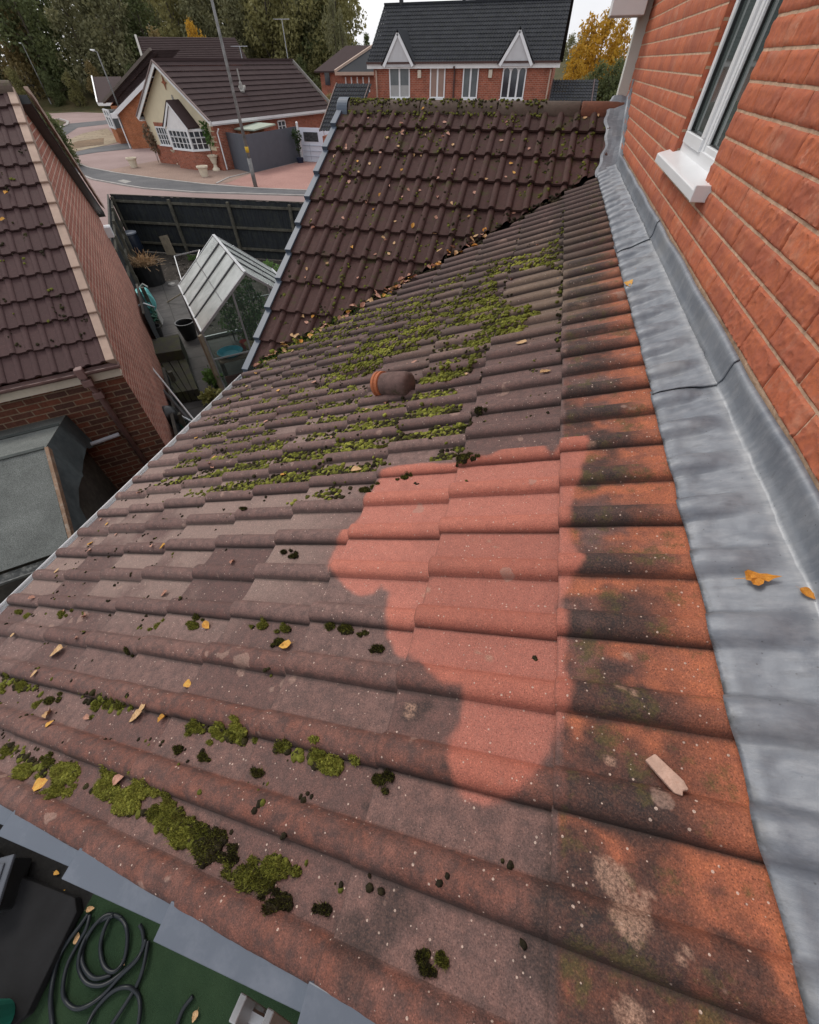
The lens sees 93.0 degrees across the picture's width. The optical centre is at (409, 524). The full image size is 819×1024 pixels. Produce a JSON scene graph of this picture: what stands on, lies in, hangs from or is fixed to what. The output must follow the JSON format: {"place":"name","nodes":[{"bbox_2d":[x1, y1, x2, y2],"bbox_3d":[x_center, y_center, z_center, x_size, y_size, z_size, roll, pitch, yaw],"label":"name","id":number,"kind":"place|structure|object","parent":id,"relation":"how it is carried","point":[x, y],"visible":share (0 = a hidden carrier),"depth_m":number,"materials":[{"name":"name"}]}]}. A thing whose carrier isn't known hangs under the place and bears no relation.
{"place":"outdoors","nodes":[
{"label":"outdoors","id":0,"kind":"place"},
{"bbox_2d":[0,998,14,1023],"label":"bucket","id":1,"kind":"object","parent":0,"point":[7,1009],"visible":1,"depth_m":2.99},
{"bbox_2d":[0,824,92,916],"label":"patio","id":2,"kind":"structure","parent":0,"point":[42,868],"depth_m":3.67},
{"bbox_2d":[0,853,82,1023],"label":"rubber mat","id":3,"kind":"object","parent":2,"relation":"on","point":[39,921],"visible":0.95,"depth_m":3.31,"materials":[{"name":"rubber"}]},
{"bbox_2d":[0,854,31,912],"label":"storage box","id":4,"kind":"object","parent":3,"relation":"on","point":[13,871],"visible":0.88,"depth_m":3.46,"materials":[{"name":"black plastic"}]},
{"bbox_2d":[0,415,118,603],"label":"shed","id":5,"kind":"structure","parent":2,"relation":"on","point":[58,488],"depth_m":3.98,"materials":[{"name":"metal"}]},
{"bbox_2d":[20,894,299,1023],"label":"artificial turf","id":6,"kind":"structure","parent":2,"relation":"on","point":[171,983],"depth_m":3.19,"materials":[{"name":"plastic"}]},
{"bbox_2d":[48,912,193,1023],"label":"garden hose","id":7,"kind":"object","parent":6,"relation":"on","point":[82,969],"visible":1,"depth_m":3.21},
{"bbox_2d":[229,993,291,1023],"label":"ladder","id":8,"kind":"object","parent":6,"relation":"on","point":[247,1009],"visible":1,"depth_m":1.42,"materials":[{"name":"metal"}]},
{"bbox_2d":[28,110,102,321],"bbox_3d":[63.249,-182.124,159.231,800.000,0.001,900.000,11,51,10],"label":"ground","id":9,"kind":"structure","parent":0,"point":[95,111],"depth_m":64.67,"materials":[{"name":"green plant"}]},
{"bbox_2d":[0,80,174,489],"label":"neighbour house","id":10,"kind":"structure","parent":9,"relation":"on","point":[106,396],"depth_m":5.04,"materials":[{"name":"brick"}]},
{"bbox_2d":[0,149,87,354],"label":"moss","id":11,"kind":"object","parent":10,"relation":"on","point":[24,263],"visible":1,"depth_m":4.73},
{"bbox_2d":[337,6,347,50],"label":"tree","id":12,"kind":"object","parent":9,"relation":"on","point":[342,33],"visible":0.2,"depth_m":56.59,"materials":[{"name":"green plant"}]},
{"bbox_2d":[0,0,818,1023],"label":"brick house","id":13,"kind":"structure","parent":9,"relation":"on","point":[620,516],"depth_m":1.07,"materials":[{"name":"tile"}]},
{"bbox_2d":[0,406,488,979],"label":"moss","id":14,"kind":"object","parent":13,"relation":"on","point":[166,806],"visible":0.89,"depth_m":0.95,"materials":[{"name":"plant"}]},
{"bbox_2d":[0,210,564,977],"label":"moss","id":15,"kind":"object","parent":13,"relation":"on","point":[298,756],"visible":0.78,"depth_m":2.00,"materials":[{"name":"plant"}]},
{"bbox_2d":[370,371,415,395],"bbox_3d":[-0.090,-0.767,2.136,0.251,0.188,0.140,26,55,20],"label":"broken ridge vent","id":16,"kind":"object","parent":13,"relation":"on","point":[400,383],"visible":0.88,"depth_m":2.08,"materials":[{"name":"ceramic"}]},
{"bbox_2d":[254,97,604,369],"bbox_3d":[0.285,-2.964,3.933,2.912,1.700,3.342,11,51,10],"label":"moss","id":17,"kind":"object","parent":13,"relation":"on","point":[418,272],"visible":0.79,"depth_m":4.00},
{"bbox_2d":[645,754,687,795],"bbox_3d":[0.435,0.423,0.656,0.027,0.031,0.063,-20,53,-16],"label":"mortar fragment","id":18,"kind":"object","parent":13,"relation":"on","point":[670,778],"visible":1,"depth_m":0.65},
{"bbox_2d":[655,0,782,202],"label":"window","id":19,"kind":"structure","parent":13,"relation":"in","point":[750,22],"depth_m":1.77,"materials":[{"name":"white plastic"}]},
{"bbox_2d":[734,570,780,585],"bbox_3d":[0.715,0.110,0.797,0.076,0.008,0.039,-6,46,25],"label":"leaf","id":20,"kind":"object","parent":13,"relation":"on","point":[755,578],"visible":1,"depth_m":0.80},
{"bbox_2d":[366,0,573,100],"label":"brick house","id":21,"kind":"structure","parent":9,"relation":"on","point":[498,50],"depth_m":23.73,"materials":[{"name":"black tile"}]},
{"bbox_2d":[389,69,409,99],"bbox_3d":[-0.629,-28.000,24.681,1.460,1.375,0.165,11,51,10],"label":"window","id":22,"kind":"structure","parent":21,"relation":"in","point":[399,79],"depth_m":24.70,"materials":[{"name":"white plastic"}]},
{"bbox_2d":[428,68,445,99],"bbox_3d":[1.741,-27.529,24.279,1.080,1.355,0.165,11,51,10],"label":"window","id":23,"kind":"structure","parent":21,"relation":"in","point":[437,75],"depth_m":24.29,"materials":[{"name":"white plastic"}]},
{"bbox_2d":[461,68,478,99],"bbox_3d":[3.734,-27.138,23.935,1.080,1.355,0.165,11,51,10],"label":"window","id":24,"kind":"structure","parent":21,"relation":"in","point":[469,83],"depth_m":23.94,"materials":[{"name":"white plastic"}]},
{"bbox_2d":[499,68,526,99],"bbox_3d":[6.269,-26.647,23.489,1.520,1.375,0.165,11,51,10],"label":"window","id":25,"kind":"structure","parent":21,"relation":"in","point":[513,79],"depth_m":23.51,"materials":[{"name":"white plastic"}]},
{"bbox_2d":[563,38,585,79],"bbox_3d":[13.852,-37.234,33.791,2.936,6.355,2.932,-23,54,-18],"label":"tree","id":26,"kind":"object","parent":9,"relation":"on","point":[579,73],"visible":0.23,"depth_m":31.98,"materials":[{"name":"yellow plant"}]},
{"bbox_2d":[560,11,604,79],"bbox_3d":[15.591,-40.406,35.502,3.982,7.919,4.257,-6,50,-5],"label":"tree","id":27,"kind":"object","parent":9,"relation":"on","point":[592,29],"visible":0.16,"depth_m":33.36,"materials":[{"name":"yellow plant"}]},
{"bbox_2d":[586,58,607,100],"bbox_3d":[13.598,-31.160,29.290,2.933,5.341,3.026,-18,52,-14],"label":"tree","id":28,"kind":"object","parent":9,"relation":"on","point":[596,72],"visible":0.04,"depth_m":27.88,"materials":[{"name":"green plant"}]},
{"bbox_2d":[578,7,623,92],"bbox_3d":[16.406,-38.737,33.808,4.517,8.373,4.379,-14,51,-11],"label":"tree","id":29,"kind":"object","parent":9,"relation":"on","point":[603,38],"visible":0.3,"depth_m":32.20,"materials":[{"name":"yellow plant"}]},
{"bbox_2d":[596,56,624,100],"bbox_3d":[14.372,-30.331,28.591,3.090,5.342,3.303,-23,53,-18],"label":"tree","id":30,"kind":"object","parent":9,"relation":"on","point":[608,92],"visible":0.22,"depth_m":27.25,"materials":[{"name":"green plant"}]},
{"bbox_2d":[601,18,631,69],"bbox_3d":[19.724,-44.374,38.640,3.782,8.198,3.787,20,53,16],"label":"tree","id":31,"kind":"object","parent":9,"relation":"on","point":[627,40],"visible":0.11,"depth_m":36.18,"materials":[{"name":"yellow plant"}]},
{"bbox_2d":[62,120,107,134],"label":"side pavement","id":32,"kind":"structure","parent":0,"point":[69,128],"depth_m":49.96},
{"bbox_2d":[76,143,131,155],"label":"tarmac path","id":33,"kind":"structure","parent":0,"point":[109,148],"depth_m":35.40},
{"bbox_2d":[47,112,308,229],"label":"road","id":34,"kind":"structure","parent":0,"point":[108,160],"depth_m":29.60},
{"bbox_2d":[40,112,82,166],"bbox_3d":[-25.630,-27.650,28.188,2.246,3.331,2.430,11,51,10],"label":"conifer","id":35,"kind":"object","parent":34,"relation":"on","point":[59,130],"visible":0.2,"depth_m":28.09,"materials":[{"name":"green plant"}]},
{"bbox_2d":[68,128,116,150],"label":"gravel bed","id":36,"kind":"object","parent":34,"relation":"on","point":[107,134],"visible":0.5,"depth_m":40.92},
{"bbox_2d":[70,138,103,148],"bbox_3d":[-31.561,-36.940,37.709,3.431,0.001,8.572,-21,53,-17],"label":"bark bed","id":37,"kind":"object","parent":36,"relation":"on","point":[86,143],"visible":0.71,"depth_m":37.79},
{"bbox_2d":[91,75,129,143],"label":"bungalow wing","id":38,"kind":"structure","parent":34,"relation":"on","point":[101,87],"depth_m":41.11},
{"bbox_2d":[110,78,152,148],"bbox_3d":[-22.894,-39.507,36.905,8.361,4.486,9.450,-13,51,-10],"label":"bungalow","id":39,"kind":"object","parent":34,"relation":"on","point":[125,110],"visible":0.38,"depth_m":34.00,"materials":[{"name":"orange brick"}]},
{"bbox_2d":[102,48,179,108],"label":"house","id":40,"kind":"structure","parent":34,"relation":"on","point":[132,78],"depth_m":36.70,"materials":[{"name":"brown tile"}]},
{"bbox_2d":[134,34,246,97],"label":"house","id":41,"kind":"structure","parent":34,"relation":"on","point":[198,47],"depth_m":38.99,"materials":[{"name":"brown tile"}]},
{"bbox_2d":[77,163,305,195],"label":"kerb","id":42,"kind":"structure","parent":34,"relation":"on","point":[194,183],"depth_m":23.71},
{"bbox_2d":[184,14,205,36],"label":"tree","id":43,"kind":"object","parent":34,"relation":"on","point":[190,26],"visible":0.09,"depth_m":48.87,"materials":[{"name":"yellow plant"}]},
{"bbox_2d":[135,58,328,170],"bbox_3d":[-13.229,-32.188,30.241,8.010,5.220,13.590,25,55,20],"label":"bungalow","id":44,"kind":"object","parent":34,"relation":"on","point":[196,91],"visible":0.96,"depth_m":27.57,"materials":[{"name":"brown tile"}]},
{"bbox_2d":[155,126,171,146],"bbox_3d":[-17.798,-28.394,28.482,2.200,1.030,0.120,25,55,20],"label":"window","id":45,"kind":"structure","parent":44,"relation":"in","point":[162,133],"depth_m":28.63,"materials":[{"name":"white plastic"}]},
{"bbox_2d":[166,129,209,149],"bbox_3d":[-15.708,-27.068,27.320,3.471,0.985,1.002,26,55,20],"label":"bay window","id":46,"kind":"structure","parent":44,"relation":"in","point":[189,140],"depth_m":27.03,"materials":[{"name":"white plastic"}]},
{"bbox_2d":[234,122,275,134],"bbox_3d":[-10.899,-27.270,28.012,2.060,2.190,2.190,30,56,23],"label":"car","id":47,"kind":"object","parent":34,"relation":"on","point":[256,127],"visible":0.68,"depth_m":27.14,"materials":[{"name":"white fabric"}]},
{"bbox_2d":[225,126,300,172],"bbox_3d":[-10.058,-26.909,27.892,5.616,1.950,3.316,-23,54,-18],"label":"fence screen","id":48,"kind":"object","parent":34,"relation":"on","point":[270,149],"visible":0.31,"depth_m":27.55,"materials":[{"name":"wood"}]},
{"bbox_2d":[295,121,328,161],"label":"garden gate","id":49,"kind":"structure","parent":34,"relation":"on","point":[311,142],"depth_m":29.30,"materials":[{"name":"white wood"}]},
{"bbox_2d":[314,45,374,100],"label":"house","id":50,"kind":"structure","parent":34,"relation":"on","point":[346,64],"depth_m":35.34,"materials":[{"name":"brown tile"}]},
{"bbox_2d":[319,82,371,142],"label":"garage","id":51,"kind":"structure","parent":34,"relation":"on","point":[352,90],"depth_m":24.45,"materials":[{"name":"black tile"}]},
{"bbox_2d":[548,78,598,104],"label":"garage","id":52,"kind":"structure","parent":34,"relation":"on","point":[565,90],"depth_m":23.33,"materials":[{"name":"black tile"}]},
{"bbox_2d":[110,160,250,183],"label":"paved forecourt","id":53,"kind":"structure","parent":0,"point":[156,169],"depth_m":27.31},
{"bbox_2d":[142,123,159,161],"bbox_3d":[-19.467,-28.863,29.306,1.014,2.367,0.953,11,51,10],"label":"climbing plant","id":54,"kind":"object","parent":53,"relation":"on","point":[151,142],"visible":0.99,"depth_m":29.14,"materials":[{"name":"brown plant"}]},
{"bbox_2d":[146,280,217,419],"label":"path","id":55,"kind":"structure","parent":0,"point":[173,311],"depth_m":11.08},
{"bbox_2d":[136,284,161,338],"bbox_3d":[-6.752,-5.382,10.255,0.160,1.120,2.200,-23,53,-18],"label":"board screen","id":56,"kind":"object","parent":55,"relation":"on","point":[146,313],"visible":0.69,"depth_m":10.20,"materials":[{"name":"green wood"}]},
{"bbox_2d":[135,283,162,324],"bbox_3d":[-7.426,-6.199,11.059,0.558,0.950,0.806,-16,52,-12],"label":"hose reel","id":57,"kind":"object","parent":55,"relation":"on","point":[151,298],"visible":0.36,"depth_m":10.86,"materials":[{"name":"plastic"}]},
{"bbox_2d":[152,334,189,370],"bbox_3d":[-6.150,-4.152,9.594,1.124,0.500,0.962,-20,53,-16],"label":"planter","id":58,"kind":"object","parent":55,"relation":"on","point":[169,348],"visible":0.44,"depth_m":9.39,"materials":[{"name":"brown wood"}]},
{"bbox_2d":[162,367,181,426],"bbox_3d":[-4.875,-2.553,8.219,0.160,0.570,2.300,-23,53,-18],"label":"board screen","id":59,"kind":"object","parent":55,"relation":"on","point":[171,375],"visible":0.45,"depth_m":8.44,"materials":[{"name":"grey wood"}]},
{"bbox_2d":[170,412,186,435],"bbox_3d":[-3.796,-1.121,6.810,0.160,0.870,2.150,-23,53,-18],"label":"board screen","id":60,"kind":"object","parent":55,"relation":"on","point":[177,427],"visible":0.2,"depth_m":7.04,"materials":[{"name":"grey wood"}]},
{"bbox_2d":[160,359,200,403],"bbox_3d":[-5.668,-3.416,9.115,1.079,0.280,2.178,-23,54,-18],"label":"plank stack","id":61,"kind":"object","parent":55,"relation":"on","point":[182,390],"visible":0.53,"depth_m":8.77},
{"bbox_2d":[174,318,196,340],"bbox_3d":[-6.057,-5.300,10.619,0.500,0.450,0.500,11,51,10],"label":"plant bucket","id":62,"kind":"object","parent":55,"relation":"on","point":[186,328],"visible":0.88,"depth_m":10.54,"materials":[{"name":"black plastic"}]},
{"bbox_2d":[197,386,221,405],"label":"leafy plant","id":63,"kind":"object","parent":55,"relation":"on","point":[209,396],"visible":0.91,"depth_m":8.44,"materials":[{"name":"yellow plant"}]},
{"bbox_2d":[197,334,223,390],"bbox_3d":[-4.277,-3.430,8.449,0.050,1.340,0.100,11,51,10],"label":"timber post","id":64,"kind":"object","parent":55,"relation":"on","point":[208,356],"visible":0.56,"depth_m":8.32,"materials":[{"name":"brown wood"}]},
{"bbox_2d":[201,365,225,388],"bbox_3d":[-4.488,-3.356,8.848,0.461,0.646,0.709,-25,54,-20],"label":"leafy plant","id":65,"kind":"object","parent":55,"relation":"on","point":[209,377],"visible":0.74,"depth_m":8.69,"materials":[{"name":"green plant"}]},
{"bbox_2d":[75,164,305,193],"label":"pavement","id":66,"kind":"structure","parent":0,"point":[134,180],"depth_m":24.52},
{"bbox_2d":[145,251,281,368],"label":"garden soil","id":67,"kind":"structure","parent":0,"point":[169,270],"depth_m":13.74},
{"bbox_2d":[107,194,139,288],"bbox_3d":[-9.591,-9.371,13.178,0.160,1.820,6.898,-22,53,-17],"label":"garden fence","id":68,"kind":"object","parent":67,"relation":"on","point":[122,245],"visible":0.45,"depth_m":12.43,"materials":[{"name":"black wood"}]},
{"bbox_2d":[125,230,145,256],"bbox_3d":[-10.629,-10.732,14.952,0.640,0.870,0.640,11,51,10],"label":"water butt","id":69,"kind":"object","parent":67,"relation":"on","point":[134,240],"visible":0.52,"depth_m":14.74,"materials":[{"name":"blue plastic"}]},
{"bbox_2d":[127,249,165,287],"bbox_3d":[-8.851,-8.613,13.024,1.317,1.070,1.202,30,56,23],"label":"potted plant","id":70,"kind":"object","parent":67,"relation":"on","point":[148,271],"visible":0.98,"depth_m":12.99,"materials":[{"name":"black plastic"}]},
{"bbox_2d":[159,235,175,254],"bbox_3d":[-9.538,-10.992,15.326,0.532,0.703,0.138,11,51,10],"label":"plank","id":71,"kind":"object","parent":67,"relation":"on","point":[167,244],"visible":0.84,"depth_m":15.30,"materials":[{"name":"brown wood"}]},
{"bbox_2d":[110,194,303,259],"bbox_3d":[-2.469,-10.311,13.913,17.770,1.820,0.160,9,51,8],"label":"garden fence","id":72,"kind":"object","parent":67,"relation":"on","point":[261,229],"visible":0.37,"depth_m":14.50,"materials":[{"name":"black wood"}]},
{"bbox_2d":[174,234,276,388],"bbox_3d":[-4.393,-5.814,9.842,2.400,2.282,4.785,-23,54,-18],"label":"greenhouse","id":73,"kind":"object","parent":67,"relation":"on","point":[207,286],"visible":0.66,"depth_m":8.57,"materials":[{"name":"glass"}]},
{"bbox_2d":[228,286,260,340],"bbox_3d":[-4.056,-5.051,9.677,0.701,1.550,0.758,-37,59,-26],"label":"tomato plant","id":74,"kind":"object","parent":67,"relation":"on","point":[249,320],"visible":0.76,"depth_m":9.53,"materials":[{"name":"green plant"}]},
{"bbox_2d":[235,275,266,328],"bbox_3d":[-4.088,-5.669,10.195,0.779,1.553,0.703,11,51,10],"label":"tomato plant","id":75,"kind":"object","parent":67,"relation":"on","point":[248,288],"visible":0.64,"depth_m":9.95,"materials":[{"name":"green plant"}]},
{"bbox_2d":[207,335,254,387],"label":"path","id":76,"kind":"structure","parent":0,"point":[232,367],"depth_m":10.01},
{"bbox_2d":[218,298,239,340],"bbox_3d":[-4.736,-5.562,10.125,0.762,1.531,0.709,11,51,10],"label":"tomato plant","id":77,"kind":"object","parent":76,"relation":"on","point":[230,312],"visible":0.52,"depth_m":10.17,"materials":[{"name":"green plant"}]},
{"bbox_2d":[215,346,253,385],"bbox_3d":[-3.777,-3.792,9.211,1.300,0.635,0.620,-23,54,-18],"label":"staging","id":78,"kind":"object","parent":76,"relation":"on","point":[230,379],"visible":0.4,"depth_m":8.85,"materials":[{"name":"brown wood"}]},
{"bbox_2d":[217,345,242,358],"bbox_3d":[-4.064,-3.898,8.826,0.572,0.084,0.567,11,51,10],"label":"bowl","id":79,"kind":"object","parent":78,"relation":"on","point":[228,350],"visible":0.82,"depth_m":8.88,"materials":[{"name":"plastic"}]},
{"bbox_2d":[225,162,316,189],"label":"driveway","id":80,"kind":"structure","parent":0,"point":[296,176],"depth_m":25.83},
{"bbox_2d":[210,0,257,186],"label":"street lamp","id":81,"kind":"object","parent":80,"relation":"on","point":[250,164],"visible":0.94,"depth_m":21.27,"materials":[{"name":"grey metal"}]},
{"bbox_2d":[0,60,621,110],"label":"bank","id":82,"kind":"structure","parent":0,"point":[69,105],"depth_m":68.13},
{"bbox_2d":[3,66,33,104],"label":"tree","id":83,"kind":"object","parent":82,"relation":"on","point":[20,90],"visible":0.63,"depth_m":63.56,"materials":[{"name":"green plant"}]},
{"bbox_2d":[0,6,50,99],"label":"tree","id":84,"kind":"object","parent":82,"relation":"on","point":[17,64],"visible":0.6,"depth_m":65.45,"materials":[{"name":"green plant"}]},
{"bbox_2d":[0,0,73,98],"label":"tree","id":85,"kind":"object","parent":82,"relation":"on","point":[36,45],"visible":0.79,"depth_m":63.62,"materials":[{"name":"green plant"}]},
{"bbox_2d":[14,0,85,86],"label":"tree","id":86,"kind":"object","parent":82,"relation":"on","point":[48,29],"visible":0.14,"depth_m":67.98,"materials":[{"name":"green plant"}]},
{"bbox_2d":[40,71,66,106],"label":"tree","id":87,"kind":"object","parent":82,"relation":"on","point":[57,98],"visible":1,"depth_m":65.65,"materials":[{"name":"green plant"}]},
{"bbox_2d":[61,71,86,106],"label":"tree","id":88,"kind":"object","parent":82,"relation":"on","point":[76,91],"visible":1,"depth_m":65.79,"materials":[{"name":"green plant"}]},
{"bbox_2d":[43,0,109,97],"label":"tree","id":89,"kind":"object","parent":82,"relation":"on","point":[58,18],"visible":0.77,"depth_m":64.20,"materials":[{"name":"green plant"}]},
{"bbox_2d":[83,60,106,107],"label":"tree","id":90,"kind":"object","parent":82,"relation":"on","point":[94,74],"visible":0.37,"depth_m":64.03,"materials":[{"name":"green plant"}]},
{"bbox_2d":[67,0,128,76],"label":"tree","id":91,"kind":"object","parent":82,"relation":"on","point":[83,11],"visible":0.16,"depth_m":68.41,"materials":[{"name":"green plant"}]},
{"bbox_2d":[81,0,147,76],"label":"tree","id":92,"kind":"object","parent":82,"relation":"on","point":[113,19],"visible":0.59,"depth_m":63.47,"materials":[{"name":"green plant"}]},
{"bbox_2d":[120,0,165,59],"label":"tree","id":93,"kind":"object","parent":82,"relation":"on","point":[134,13],"visible":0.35,"depth_m":63.25,"materials":[{"name":"green plant"}]},
{"bbox_2d":[142,0,192,36],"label":"tree","id":94,"kind":"object","parent":82,"relation":"on","point":[173,14],"visible":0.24,"depth_m":63.56,"materials":[{"name":"green plant"}]},
{"bbox_2d":[174,0,222,37],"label":"tree","id":95,"kind":"object","parent":82,"relation":"on","point":[195,8],"visible":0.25,"depth_m":62.62,"materials":[{"name":"green plant"}]},
{"bbox_2d":[198,0,256,51],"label":"tree","id":96,"kind":"object","parent":82,"relation":"on","point":[216,2],"visible":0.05,"depth_m":66.96,"materials":[{"name":"green plant"}]},
{"bbox_2d":[215,0,263,57],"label":"tree","id":97,"kind":"object","parent":82,"relation":"on","point":[236,14],"visible":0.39,"depth_m":63.23,"materials":[{"name":"green plant"}]},
{"bbox_2d":[214,0,283,69],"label":"tree","id":98,"kind":"object","parent":82,"relation":"on","point":[245,13],"visible":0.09,"depth_m":67.42,"materials":[{"name":"green plant"}]},
{"bbox_2d":[242,0,297,69],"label":"tree","id":99,"kind":"object","parent":82,"relation":"on","point":[256,31],"visible":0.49,"depth_m":63.44,"materials":[{"name":"green plant"}]},
{"bbox_2d":[261,0,311,67],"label":"tree","id":100,"kind":"object","parent":82,"relation":"on","point":[292,27],"visible":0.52,"depth_m":62.63,"materials":[{"name":"green plant"}]},
{"bbox_2d":[286,0,317,82],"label":"tree","id":101,"kind":"object","parent":82,"relation":"on","point":[305,26],"visible":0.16,"depth_m":63.16,"materials":[{"name":"green plant"}]},
{"bbox_2d":[296,0,330,75],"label":"tree","id":102,"kind":"object","parent":82,"relation":"on","point":[304,37],"visible":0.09,"depth_m":63.30,"materials":[{"name":"green plant"}]},
{"bbox_2d":[298,0,337,73],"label":"tree","id":103,"kind":"object","parent":82,"relation":"on","point":[317,51],"visible":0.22,"depth_m":63.13,"materials":[{"name":"green plant"}]},
{"bbox_2d":[299,0,347,81],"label":"tree","id":104,"kind":"object","parent":82,"relation":"on","point":[311,9],"visible":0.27,"depth_m":62.00,"materials":[{"name":"green plant"}]},
{"bbox_2d":[320,0,346,58],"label":"tree","id":105,"kind":"object","parent":82,"relation":"on","point":[330,14],"visible":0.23,"depth_m":58.55,"materials":[{"name":"green plant"}]},
{"bbox_2d":[313,0,358,51],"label":"tree","id":106,"kind":"object","parent":82,"relation":"on","point":[346,15],"visible":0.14,"depth_m":62.46,"materials":[{"name":"green plant"}]},
{"bbox_2d":[335,0,367,44],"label":"tree","id":107,"kind":"object","parent":82,"relation":"on","point":[356,15],"visible":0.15,"depth_m":68.19,"materials":[{"name":"green plant"}]},
{"bbox_2d":[1,0,636,64],"label":"sky","id":108,"kind":"structure","parent":0,"point":[374,8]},
{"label":"timber boarding","id":109,"kind":"object","parent":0,"visible":0},
{"bbox_2d":[162,405,194,429],"bbox_3d":[-4.261,-1.870,7.267,0.815,0.794,0.455,-5,50,-4],"label":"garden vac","id":110,"kind":"object","parent":109,"relation":"on","point":[168,410],"visible":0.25,"depth_m":7.02,"materials":[{"name":"black plastic"}]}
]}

